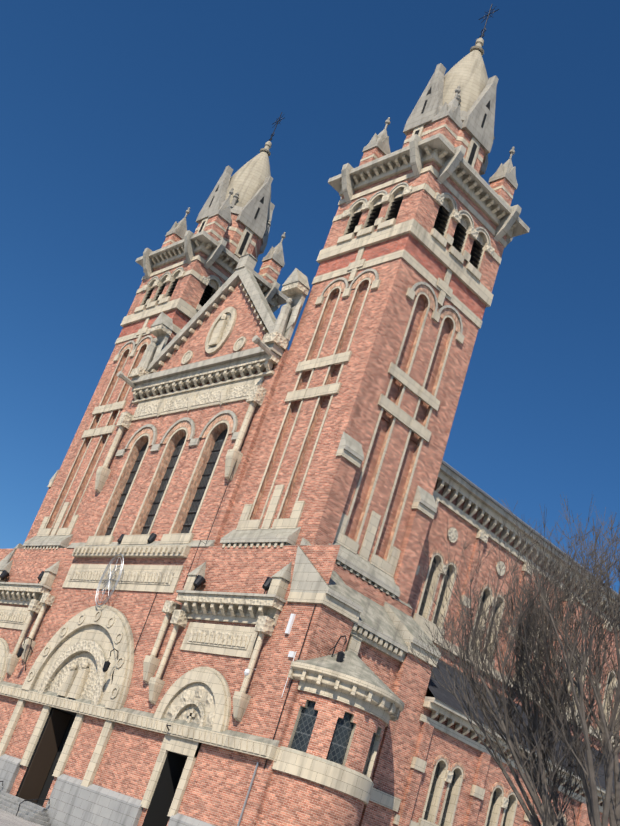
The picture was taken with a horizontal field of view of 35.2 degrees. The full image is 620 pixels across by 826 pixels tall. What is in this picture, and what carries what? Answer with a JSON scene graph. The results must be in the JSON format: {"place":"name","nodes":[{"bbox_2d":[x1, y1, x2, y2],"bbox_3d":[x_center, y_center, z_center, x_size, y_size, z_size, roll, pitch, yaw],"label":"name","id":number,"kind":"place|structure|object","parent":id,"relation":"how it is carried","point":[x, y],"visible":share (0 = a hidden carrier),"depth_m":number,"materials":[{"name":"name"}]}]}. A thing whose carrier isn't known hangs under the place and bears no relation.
{"place":"outdoors","nodes":[
{"label":"outdoors","id":0,"kind":"place"},
{"bbox_2d":[0,809,42,825],"bbox_3d":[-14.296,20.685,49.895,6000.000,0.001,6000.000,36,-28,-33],"label":"ground","id":1,"kind":"structure","parent":0,"point":[8,818],"depth_m":43.56,"materials":[{"name":"grey concrete"}]},
{"bbox_2d":[0,4,619,825],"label":"church","id":2,"kind":"structure","parent":1,"relation":"on","point":[346,486],"depth_m":51.89,"materials":[{"name":"brick"}]},
{"bbox_2d":[0,450,346,825],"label":"fittings","id":3,"kind":"object","parent":2,"relation":"attached to","point":[200,580],"visible":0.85,"depth_m":48.38,"materials":[{"name":"grey metal"}]},
{"bbox_2d":[409,494,619,825],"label":"tree","id":4,"kind":"object","parent":1,"relation":"on","point":[554,689],"visible":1,"depth_m":23.06,"materials":[{"name":"brown plant"}]},
{"bbox_2d":[0,0,619,593],"label":"sky","id":5,"kind":"structure","parent":0,"point":[119,118],"materials":[{"name":"blue"}]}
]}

